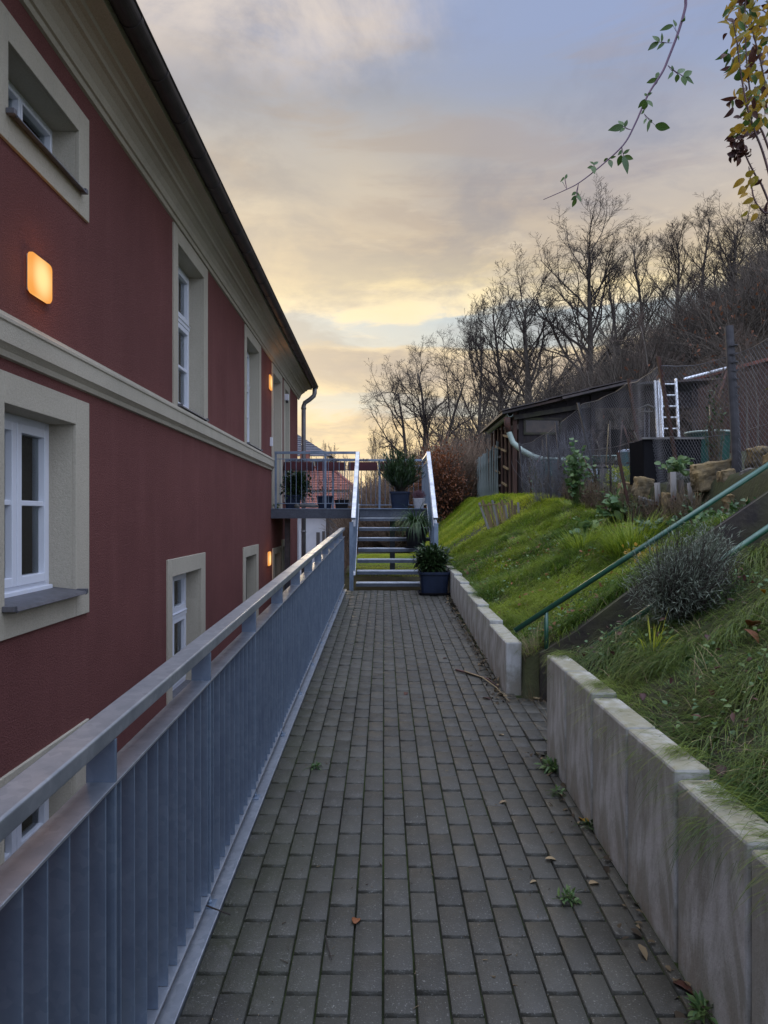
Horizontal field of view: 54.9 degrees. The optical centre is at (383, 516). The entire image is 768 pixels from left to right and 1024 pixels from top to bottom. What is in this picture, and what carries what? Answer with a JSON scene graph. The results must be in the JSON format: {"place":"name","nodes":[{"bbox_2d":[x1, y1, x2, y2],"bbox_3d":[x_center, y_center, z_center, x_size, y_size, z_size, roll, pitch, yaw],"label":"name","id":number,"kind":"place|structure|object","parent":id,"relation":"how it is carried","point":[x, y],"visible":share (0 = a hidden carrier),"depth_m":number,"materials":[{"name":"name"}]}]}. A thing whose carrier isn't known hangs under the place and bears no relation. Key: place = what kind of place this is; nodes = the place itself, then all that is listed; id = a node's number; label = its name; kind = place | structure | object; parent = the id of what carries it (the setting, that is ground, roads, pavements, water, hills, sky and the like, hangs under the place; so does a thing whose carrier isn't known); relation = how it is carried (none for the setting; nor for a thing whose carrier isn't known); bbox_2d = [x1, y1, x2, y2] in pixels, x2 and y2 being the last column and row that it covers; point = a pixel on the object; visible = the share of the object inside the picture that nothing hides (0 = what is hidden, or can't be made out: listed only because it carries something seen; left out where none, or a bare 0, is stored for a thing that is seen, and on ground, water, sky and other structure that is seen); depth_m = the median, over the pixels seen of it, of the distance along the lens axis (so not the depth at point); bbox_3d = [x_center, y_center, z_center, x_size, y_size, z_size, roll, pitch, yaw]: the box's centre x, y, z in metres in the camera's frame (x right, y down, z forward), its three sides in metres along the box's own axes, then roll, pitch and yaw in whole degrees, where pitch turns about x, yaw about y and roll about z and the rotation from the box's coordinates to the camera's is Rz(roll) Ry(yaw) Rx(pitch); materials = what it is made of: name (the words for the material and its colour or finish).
{"place":"outdoors","nodes":[
{"label":"outdoors","id":0,"kind":"place"},
{"bbox_2d":[346,552,419,576],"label":"lawn","id":1,"kind":"structure","parent":0,"point":[383,555],"depth_m":16.91,"materials":[{"name":"green plant"}]},
{"bbox_2d":[155,590,711,1023],"bbox_3d":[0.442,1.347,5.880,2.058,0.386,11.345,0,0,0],"label":"walkway","id":2,"kind":"structure","parent":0,"point":[650,980],"depth_m":2.93,"materials":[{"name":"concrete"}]},
{"bbox_2d":[155,589,346,1023],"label":"walkway edging","id":3,"kind":"object","parent":2,"relation":"on","point":[176,998],"visible":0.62,"depth_m":2.90,"materials":[{"name":"grey concrete"}]},
{"bbox_2d":[0,528,344,1023],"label":"walkway railing","id":4,"kind":"object","parent":3,"relation":"on","point":[111,869],"visible":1,"depth_m":2.07,"materials":[{"name":"metal"}]},
{"bbox_2d":[409,541,455,594],"bbox_3d":[0.720,0.765,11.195,0.729,0.805,0.657,0,0,0],"label":"potted laurel","id":5,"kind":"object","parent":2,"relation":"on","point":[431,560],"visible":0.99,"depth_m":11.02,"materials":[{"name":"green plant"}]},
{"bbox_2d":[212,593,673,1019],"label":"fallen leaves","id":6,"kind":"object","parent":2,"relation":"on","point":[434,811],"visible":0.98,"depth_m":3.26,"materials":[{"name":"brown plant"}]},
{"bbox_2d":[552,884,581,906],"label":"paving weed","id":7,"kind":"object","parent":2,"relation":"on","point":[571,894],"visible":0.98,"depth_m":2.73,"materials":[{"name":"green plant"}]},
{"bbox_2d":[445,592,690,1017],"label":"leaf litter","id":8,"kind":"object","parent":2,"relation":"on","point":[643,950],"visible":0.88,"depth_m":3.76,"materials":[{"name":"brown plant"}]},
{"bbox_2d":[684,989,717,1023],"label":"paving weed","id":9,"kind":"object","parent":2,"relation":"on","point":[698,1013],"visible":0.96,"depth_m":2.13,"materials":[{"name":"green plant"}]},
{"bbox_2d":[136,0,767,499],"label":"sky","id":10,"kind":"structure","parent":0,"point":[377,160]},
{"bbox_2d":[343,451,767,821],"bbox_3d":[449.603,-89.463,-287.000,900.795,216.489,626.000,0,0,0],"label":"bank ground","id":11,"kind":"structure","parent":0,"point":[756,486],"depth_m":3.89,"materials":[{"name":"green plant"}]},
{"bbox_2d":[320,481,387,551],"bbox_3d":[-0.745,0.057,24.253,2.730,2.588,2.762,0,0,35],"label":"bare bush","id":12,"kind":"object","parent":11,"relation":"on","point":[344,522],"visible":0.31,"depth_m":23.85,"materials":[{"name":"brown plant"}]},
{"bbox_2d":[358,476,421,552],"bbox_3d":[0.534,-0.104,23.383,3.062,2.902,3.097,0,0,17],"label":"bare bush","id":13,"kind":"object","parent":11,"relation":"on","point":[400,544],"visible":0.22,"depth_m":23.01,"materials":[{"name":"brown plant"}]},
{"bbox_2d":[389,435,477,509],"bbox_3d":[1.746,-1.058,23.231,3.220,3.018,3.184,0,0,24],"label":"bare bush","id":14,"kind":"object","parent":11,"relation":"on","point":[440,470],"visible":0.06,"depth_m":22.76,"materials":[{"name":"brown plant"}]},
{"bbox_2d":[405,435,475,526],"bbox_3d":[1.621,-0.843,22.069,2.223,3.181,2.313,0,0,-1],"label":"copper bush","id":15,"kind":"object","parent":11,"relation":"on","point":[444,501],"visible":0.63,"depth_m":21.71,"materials":[{"name":"brown plant"}]},
{"bbox_2d":[418,427,493,502],"bbox_3d":[2.330,-1.464,23.063,2.971,2.816,3.005,0,0,14],"label":"bare bush","id":16,"kind":"object","parent":11,"relation":"on","point":[471,467],"visible":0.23,"depth_m":22.69,"materials":[{"name":"brown plant"}]},
{"bbox_2d":[446,565,521,694],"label":"retaining wall","id":17,"kind":"structure","parent":11,"relation":"on","point":[496,638],"depth_m":6.53,"materials":[{"name":"concrete"}]},
{"bbox_2d":[475,441,500,497],"bbox_3d":[2.847,-1.070,21.117,0.132,1.525,6.368,0,0,1],"label":"picket fence","id":18,"kind":"object","parent":11,"relation":"on","point":[488,484],"visible":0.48,"depth_m":19.81,"materials":[{"name":"grey wood"}]},
{"bbox_2d":[410,492,570,564],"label":"sunlit grass","id":19,"kind":"structure","parent":11,"relation":"on","point":[469,524],"depth_m":15.18,"materials":[{"name":"green plant"}]},
{"bbox_2d":[478,500,519,528],"bbox_3d":[2.031,-0.027,13.070,0.739,0.526,0.159,0,0,0],"label":"board stack","id":20,"kind":"object","parent":11,"relation":"on","point":[512,511],"visible":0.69,"depth_m":13.03,"materials":[{"name":"brown wood"}]},
{"bbox_2d":[506,624,562,703],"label":"grass tuft","id":21,"kind":"object","parent":11,"relation":"on","point":[527,649],"visible":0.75,"depth_m":5.48,"materials":[{"name":"green plant"}]},
{"bbox_2d":[448,496,648,588],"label":"bank grass","id":22,"kind":"structure","parent":11,"relation":"on","point":[554,531],"depth_m":10.78,"materials":[{"name":"green plant"}]},
{"bbox_2d":[511,427,593,501],"bbox_3d":[3.005,-0.934,12.900,1.536,1.363,0.438,0,0,0],"label":"bush","id":23,"kind":"object","parent":11,"relation":"on","point":[543,477],"visible":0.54,"depth_m":12.87,"materials":[{"name":"brown plant"}]},
{"bbox_2d":[546,520,608,555],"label":"grass tuft","id":24,"kind":"object","parent":11,"relation":"on","point":[578,542],"visible":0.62,"depth_m":8.52,"materials":[{"name":"green plant"}]},
{"bbox_2d":[562,438,596,506],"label":"mallow plant","id":25,"kind":"object","parent":11,"relation":"on","point":[574,470],"visible":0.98,"depth_m":11.27,"materials":[{"name":"green plant"}]},
{"bbox_2d":[464,510,706,630],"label":"dead leaves","id":26,"kind":"object","parent":11,"relation":"on","point":[562,608],"visible":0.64,"depth_m":7.81,"materials":[{"name":"brown plant"}]},
{"bbox_2d":[569,518,604,539],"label":"sprawling plant","id":27,"kind":"object","parent":11,"relation":"on","point":[586,523],"visible":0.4,"depth_m":8.88,"materials":[{"name":"green plant"}]},
{"bbox_2d":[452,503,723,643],"bbox_3d":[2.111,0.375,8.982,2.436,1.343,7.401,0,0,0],"label":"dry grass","id":28,"kind":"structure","parent":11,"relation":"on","point":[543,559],"depth_m":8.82,"materials":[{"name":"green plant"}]},
{"bbox_2d":[577,478,602,508],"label":"dry herb","id":29,"kind":"object","parent":11,"relation":"on","point":[587,498],"visible":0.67,"depth_m":10.90,"materials":[{"name":"brown plant"}]},
{"bbox_2d":[469,511,723,629],"bbox_3d":[2.140,0.416,7.992,2.114,1.093,5.061,0,0,0],"label":"clover","id":30,"kind":"object","parent":11,"relation":"on","point":[590,591],"visible":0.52,"depth_m":7.53,"materials":[{"name":"green plant"}]},
{"bbox_2d":[480,377,720,494],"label":"garden shed","id":31,"kind":"structure","parent":11,"relation":"on","point":[534,420],"depth_m":16.60,"materials":[{"name":"brown wood"}]},
{"bbox_2d":[523,418,561,434],"bbox_3d":[3.560,-2.020,16.590,0.860,0.380,0.040,0,0,0],"label":"window","id":32,"kind":"structure","parent":31,"relation":"in","point":[531,426],"depth_m":16.60,"materials":[{"name":"grey glass"}]},
{"bbox_2d":[596,483,631,525],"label":"sprawling plant","id":33,"kind":"object","parent":11,"relation":"on","point":[611,504],"visible":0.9,"depth_m":9.23,"materials":[{"name":"green plant"}]},
{"bbox_2d":[543,0,693,206],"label":"rose shoot","id":34,"kind":"object","parent":11,"relation":"on","point":[659,126],"visible":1,"depth_m":2.50,"materials":[{"name":"plant"}]},
{"bbox_2d":[577,503,676,560],"bbox_3d":[2.555,0.171,7.580,1.272,0.643,1.269,0,0,0],"label":"grass tuft","id":35,"kind":"object","parent":11,"relation":"on","point":[623,537],"visible":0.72,"depth_m":7.47,"materials":[{"name":"green plant"}]},
{"bbox_2d":[623,487,652,523],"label":"dry herb","id":36,"kind":"object","parent":11,"relation":"on","point":[634,514],"visible":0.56,"depth_m":8.83,"materials":[{"name":"brown plant"}]},
{"bbox_2d":[518,325,767,506],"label":"chain link fence","id":37,"kind":"object","parent":11,"relation":"on","point":[734,418],"visible":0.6,"depth_m":8.62,"materials":[{"name":"grey metal"}]},
{"bbox_2d":[654,455,693,475],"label":"climbing plant","id":38,"kind":"object","parent":37,"relation":"attached to","point":[680,462],"visible":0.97,"depth_m":8.18,"materials":[{"name":"green plant"}]},
{"bbox_2d":[535,529,767,1007],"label":"long grass","id":39,"kind":"structure","parent":11,"relation":"on","point":[752,773],"depth_m":3.23,"materials":[{"name":"green plant"}]},
{"bbox_2d":[638,485,664,528],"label":"dry herb","id":40,"kind":"object","parent":11,"relation":"on","point":[649,511],"visible":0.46,"depth_m":8.31,"materials":[{"name":"brown plant"}]},
{"bbox_2d":[539,491,767,701],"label":"side steps","id":41,"kind":"structure","parent":11,"relation":"on","point":[749,519],"depth_m":5.37,"materials":[{"name":"concrete"}]},
{"bbox_2d":[513,462,767,649],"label":"stair handrail","id":42,"kind":"object","parent":41,"relation":"attached to","point":[623,559],"visible":0.87,"depth_m":5.40,"materials":[{"name":"green metal"}]},
{"bbox_2d":[595,524,767,642],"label":"stair handrail","id":43,"kind":"object","parent":41,"relation":"attached to","point":[755,536],"visible":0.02,"depth_m":4.46,"materials":[{"name":"green metal"}]},
{"bbox_2d":[633,516,673,535],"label":"leafy weed","id":44,"kind":"object","parent":11,"relation":"on","point":[660,520],"visible":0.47,"depth_m":7.59,"materials":[{"name":"green plant"}]},
{"bbox_2d":[547,655,767,1023],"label":"retaining wall","id":45,"kind":"structure","parent":11,"relation":"on","point":[717,954],"depth_m":2.43,"materials":[{"name":"concrete"}]},
{"bbox_2d":[535,648,767,898],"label":"overhanging grass","id":46,"kind":"structure","parent":45,"relation":"on","point":[705,787],"depth_m":2.25,"materials":[{"name":"green plant"}]},
{"bbox_2d":[564,541,767,834],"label":"dry grass","id":47,"kind":"structure","parent":11,"relation":"on","point":[702,677],"depth_m":3.26,"materials":[{"name":"green plant"}]},
{"bbox_2d":[629,437,704,484],"bbox_3d":[3.641,-0.704,9.585,0.780,0.581,0.570,0,0,0],"label":"black trough","id":48,"kind":"object","parent":11,"relation":"on","point":[642,455],"visible":0.52,"depth_m":9.33,"materials":[{"name":"black plastic"}]},
{"bbox_2d":[659,378,679,436],"bbox_3d":[6.092,-1.990,15.775,0.442,1.965,0.408,0,0,0],"label":"ladder","id":49,"kind":"object","parent":11,"relation":"on","point":[677,405],"visible":0.4,"depth_m":15.82,"materials":[{"name":"silver metal"}]},
{"bbox_2d":[577,569,767,806],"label":"clover","id":50,"kind":"object","parent":11,"relation":"on","point":[711,658],"visible":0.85,"depth_m":3.13,"materials":[{"name":"green plant"}]},
{"bbox_2d":[582,567,767,768],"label":"dead leaves","id":51,"kind":"object","parent":11,"relation":"on","point":[732,715],"visible":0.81,"depth_m":3.15,"materials":[{"name":"brown plant"}]},
{"bbox_2d":[656,484,696,525],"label":"dry herb","id":52,"kind":"object","parent":11,"relation":"on","point":[669,509],"visible":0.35,"depth_m":7.81,"materials":[{"name":"brown plant"}]},
{"bbox_2d":[617,513,758,629],"bbox_3d":[1.708,0.336,4.159,0.766,0.742,0.687,0,0,0],"label":"grey shrub","id":53,"kind":"object","parent":11,"relation":"on","point":[683,584],"visible":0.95,"depth_m":4.09,"materials":[{"name":"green plant"}]},
{"bbox_2d":[669,483,709,525],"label":"dry herb","id":54,"kind":"object","parent":11,"relation":"on","point":[686,508],"visible":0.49,"depth_m":7.29,"materials":[{"name":"brown plant"}]},
{"bbox_2d":[617,446,767,521],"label":"stone edging","id":55,"kind":"object","parent":11,"relation":"on","point":[703,476],"visible":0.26,"depth_m":7.51,"materials":[{"name":"stone"}]},
{"bbox_2d":[659,371,751,436],"bbox_3d":[5.431,-1.567,12.540,1.436,1.738,1.142,0,0,21],"label":"bare tree","id":56,"kind":"object","parent":11,"relation":"on","point":[706,415],"visible":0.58,"depth_m":12.52,"materials":[{"name":"brown plant"}]},
{"bbox_2d":[684,430,729,462],"bbox_3d":[4.734,-0.921,10.800,0.672,0.616,0.672,0,0,0],"label":"green tub","id":57,"kind":"object","parent":11,"relation":"on","point":[727,451],"visible":0.31,"depth_m":10.56,"materials":[{"name":"plastic"}]},
{"bbox_2d":[650,358,767,452],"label":"red brown hut","id":58,"kind":"object","parent":11,"relation":"on","point":[763,437],"visible":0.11,"depth_m":18.00,"materials":[{"name":"wood"}]},
{"bbox_2d":[669,338,763,429],"bbox_3d":[6.275,-2.109,14.038,1.608,2.462,1.279,0,0,7],"label":"bare tree","id":59,"kind":"object","parent":11,"relation":"on","point":[724,348],"visible":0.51,"depth_m":14.03,"materials":[{"name":"brown plant"}]},
{"bbox_2d":[709,371,726,459],"bbox_3d":[3.581,-0.943,7.915,0.224,1.235,0.059,0,0,-5],"label":"garden stake","id":60,"kind":"object","parent":11,"relation":"on","point":[716,403],"visible":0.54,"depth_m":7.92,"materials":[{"name":"wood"}]},
{"bbox_2d":[701,373,727,460],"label":"withered vine","id":61,"kind":"object","parent":60,"relation":"attached to","point":[717,438],"visible":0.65,"depth_m":7.88,"materials":[{"name":"brown plant"}]},
{"bbox_2d":[703,318,767,448],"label":"bare tree","id":62,"kind":"object","parent":11,"relation":"on","point":[735,341],"visible":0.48,"depth_m":15.94,"materials":[{"name":"brown plant"}]},
{"bbox_2d":[715,0,767,221],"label":"yellowing shrub","id":63,"kind":"object","parent":11,"relation":"on","point":[741,21],"visible":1,"depth_m":2.78,"materials":[{"name":"yellow plant"}]},
{"bbox_2d":[717,328,767,445],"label":"bare tree","id":64,"kind":"object","parent":11,"relation":"on","point":[749,354],"visible":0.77,"depth_m":11.99,"materials":[{"name":"brown plant"}]},
{"bbox_2d":[600,321,767,427],"bbox_3d":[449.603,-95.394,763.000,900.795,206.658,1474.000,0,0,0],"label":"hillside","id":65,"kind":"structure","parent":0,"point":[725,359],"depth_m":29.86,"materials":[{"name":"brown plant"}]},
{"bbox_2d":[359,325,506,473],"bbox_3d":[2.475,-3.725,33.591,4.442,9.554,8.710,0,0,-38],"label":"bare tree","id":66,"kind":"object","parent":65,"relation":"on","point":[425,421],"visible":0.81,"depth_m":33.60,"materials":[{"name":"brown plant"}]},
{"bbox_2d":[432,294,516,448],"bbox_3d":[4.916,-6.322,40.153,4.734,11.291,3.530,0,0,3],"label":"bare tree","id":67,"kind":"object","parent":65,"relation":"on","point":[480,347],"visible":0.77,"depth_m":39.74,"materials":[{"name":"brown plant"}]},
{"bbox_2d":[461,277,550,428],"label":"bare tree","id":68,"kind":"object","parent":65,"relation":"on","point":[505,338],"visible":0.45,"depth_m":45.84,"materials":[{"name":"brown plant"}]},
{"bbox_2d":[442,243,594,408],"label":"bare tree","id":69,"kind":"object","parent":65,"relation":"on","point":[524,327],"visible":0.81,"depth_m":41.55,"materials":[{"name":"brown plant"}]},
{"bbox_2d":[533,364,568,400],"bbox_3d":[6.200,-3.289,25.977,2.045,4.318,1.930,0,0,-28],"label":"bare tree","id":70,"kind":"object","parent":65,"relation":"on","point":[555,388],"visible":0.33,"depth_m":26.08,"materials":[{"name":"brown plant"}]},
{"bbox_2d":[382,210,767,467],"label":"hillside scrub","id":71,"kind":"object","parent":65,"relation":"on","point":[748,320],"visible":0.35,"depth_m":29.99,"materials":[{"name":"brown plant"}]},
{"bbox_2d":[506,172,660,383],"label":"bare tree","id":72,"kind":"object","parent":65,"relation":"on","point":[591,302],"visible":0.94,"depth_m":43.56,"materials":[{"name":"brown plant"}]},
{"bbox_2d":[591,245,653,364],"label":"bare tree","id":73,"kind":"object","parent":65,"relation":"on","point":[610,294],"visible":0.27,"depth_m":55.91,"materials":[{"name":"brown plant"}]},
{"bbox_2d":[611,222,684,342],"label":"bare tree","id":74,"kind":"object","parent":65,"relation":"on","point":[643,246],"visible":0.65,"depth_m":49.88,"materials":[{"name":"brown plant"}]},
{"bbox_2d":[603,302,702,381],"bbox_3d":[10.082,-5.751,27.924,3.344,4.589,2.659,0,0,9],"label":"bare tree","id":75,"kind":"object","parent":65,"relation":"on","point":[639,322],"visible":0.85,"depth_m":27.91,"materials":[{"name":"brown plant"}]},
{"bbox_2d":[621,211,716,326],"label":"bare tree","id":76,"kind":"object","parent":65,"relation":"on","point":[671,249],"visible":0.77,"depth_m":47.71,"materials":[{"name":"brown plant"}]},
{"bbox_2d":[627,267,718,368],"bbox_3d":[13.026,-8.538,32.499,3.739,4.440,2.973,0,0,-21],"label":"bare tree","id":77,"kind":"object","parent":65,"relation":"on","point":[692,285],"visible":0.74,"depth_m":32.39,"materials":[{"name":"brown plant"}]},
{"bbox_2d":[603,268,767,420],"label":"autumn leaves","id":78,"kind":"object","parent":65,"relation":"on","point":[713,304],"visible":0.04,"depth_m":29.53,"materials":[{"name":"orange plant"}]},
{"bbox_2d":[668,190,729,305],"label":"bare tree","id":79,"kind":"object","parent":65,"relation":"on","point":[705,214],"visible":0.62,"depth_m":49.80,"materials":[{"name":"brown plant"}]},
{"bbox_2d":[672,192,767,300],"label":"bare tree","id":80,"kind":"object","parent":65,"relation":"on","point":[720,250],"visible":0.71,"depth_m":43.98,"materials":[{"name":"brown plant"}]},
{"bbox_2d":[714,200,767,276],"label":"bare tree","id":81,"kind":"object","parent":65,"relation":"on","point":[762,217],"visible":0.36,"depth_m":45.81,"materials":[{"name":"brown plant"}]},
{"bbox_3d":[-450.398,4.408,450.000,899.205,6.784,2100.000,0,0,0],"label":"courtyard","id":82,"kind":"structure","parent":0,"visible":0},
{"bbox_2d":[0,0,317,865],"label":"apartment house","id":83,"kind":"structure","parent":82,"relation":"on","point":[146,412],"depth_m":5.47,"materials":[{"name":"red paint"}]},
{"bbox_2d":[27,252,51,303],"bbox_3d":[-2.006,-1.385,4.305,0.038,0.235,0.270,0,0,0],"label":"wall lamp","id":84,"kind":"object","parent":83,"relation":"attached to","point":[39,277],"visible":1,"depth_m":4.26,"materials":[{"name":"orange glass"}]},
{"bbox_2d":[0,0,88,222],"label":"window","id":85,"kind":"structure","parent":83,"relation":"in","point":[40,120],"depth_m":4.46,"materials":[{"name":"white paint"}]},
{"bbox_2d":[0,369,88,640],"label":"window","id":86,"kind":"structure","parent":83,"relation":"in","point":[44,431],"depth_m":4.65,"materials":[{"name":"white paint"}]},
{"bbox_2d":[0,719,88,865],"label":"window","id":87,"kind":"structure","parent":83,"relation":"in","point":[29,826],"depth_m":4.62,"materials":[{"name":"white paint"}]},
{"bbox_2d":[166,552,205,704],"bbox_3d":[-2.144,1.215,7.674,0.342,1.610,1.490,0,0,0],"label":"window","id":88,"kind":"structure","parent":83,"relation":"in","point":[185,575],"depth_m":8.09,"materials":[{"name":"white paint"}]},
{"bbox_2d":[172,222,208,421],"bbox_3d":[-2.145,-1.940,7.832,0.342,1.800,1.405,0,0,0],"label":"window","id":89,"kind":"structure","parent":83,"relation":"in","point":[189,274],"depth_m":8.25,"materials":[{"name":"white paint"}]},
{"bbox_2d":[243,544,258,617],"bbox_3d":[-2.156,1.239,11.459,0.220,1.563,1.320,0,0,0],"label":"window","id":90,"kind":"structure","parent":83,"relation":"in","point":[250,553],"depth_m":11.92,"materials":[{"name":"beige glass"}]},
{"bbox_2d":[244,324,262,450],"bbox_3d":[-2.167,-1.940,11.649,0.342,1.800,1.460,0,0,0],"label":"window","id":91,"kind":"structure","parent":83,"relation":"in","point":[252,349],"depth_m":12.20,"materials":[{"name":"white paint"}]},
{"bbox_2d":[272,546,280,579],"bbox_3d":[-2.189,1.695,14.334,0.248,2.190,1.170,0,0,0],"label":"door","id":92,"kind":"structure","parent":83,"relation":"in","point":[276,552],"depth_m":14.80,"materials":[{"name":"grey wood"}]},
{"bbox_2d":[272,363,281,507],"bbox_3d":[-2.211,-1.460,14.374,0.289,2.760,1.410,0,0,0],"label":"door","id":93,"kind":"structure","parent":83,"relation":"in","point":[276,376],"depth_m":14.90,"materials":[{"name":"white paint"}]},
{"bbox_2d":[284,380,289,501],"bbox_3d":[-2.183,-1.570,15.859,0.218,2.540,0.960,0,0,0],"label":"window","id":94,"kind":"structure","parent":83,"relation":"in","point":[286,388],"depth_m":16.17,"materials":[{"name":"white paint"}]},
{"bbox_2d":[298,493,349,574],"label":"white annexe","id":95,"kind":"structure","parent":82,"relation":"on","point":[315,536],"depth_m":26.00,"materials":[{"name":"grey paint"}]},
{"bbox_2d":[300,454,352,495],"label":"red roof house","id":96,"kind":"structure","parent":82,"relation":"on","point":[337,480],"depth_m":32.07,"materials":[{"name":"red tile"}]},
{"bbox_2d":[271,451,437,590],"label":"steel staircase","id":97,"kind":"structure","parent":82,"relation":"on","point":[355,512],"depth_m":13.54,"materials":[{"name":"grey metal"}]},
{"bbox_2d":[279,466,315,507],"bbox_3d":[-1.648,-0.544,13.940,0.726,0.791,0.592,0,0,0],"label":"potted camellia","id":98,"kind":"object","parent":97,"relation":"on","point":[296,487],"visible":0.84,"depth_m":13.86,"materials":[{"name":"green plant"}]},
{"bbox_2d":[284,458,313,470],"bbox_3d":[-1.760,-1.073,15.290,0.600,0.261,0.175,0,0,0],"label":"flower box","id":99,"kind":"object","parent":97,"relation":"attached to","point":[306,466],"visible":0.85,"depth_m":15.21,"materials":[{"name":"plastic"}]},
{"bbox_2d":[316,458,345,470],"bbox_3d":[-1.100,-1.078,15.290,0.600,0.272,0.176,0,0,0],"label":"flower box","id":100,"kind":"object","parent":97,"relation":"attached to","point":[339,466],"visible":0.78,"depth_m":15.21,"materials":[{"name":"plastic"}]},
{"bbox_2d":[348,459,376,470],"bbox_3d":[-0.440,-1.073,15.290,0.600,0.262,0.175,0,0,0],"label":"flower box","id":101,"kind":"object","parent":97,"relation":"attached to","point":[367,466],"visible":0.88,"depth_m":15.21,"materials":[{"name":"plastic"}]},
{"bbox_2d":[377,446,425,507],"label":"potted oleander","id":102,"kind":"object","parent":97,"relation":"on","point":[399,473],"visible":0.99,"depth_m":13.70,"materials":[{"name":"green plant"}]},
{"bbox_2d":[388,502,447,547],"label":"potted lily","id":103,"kind":"object","parent":97,"relation":"on","point":[416,531],"visible":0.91,"depth_m":12.45,"materials":[{"name":"green plant"}]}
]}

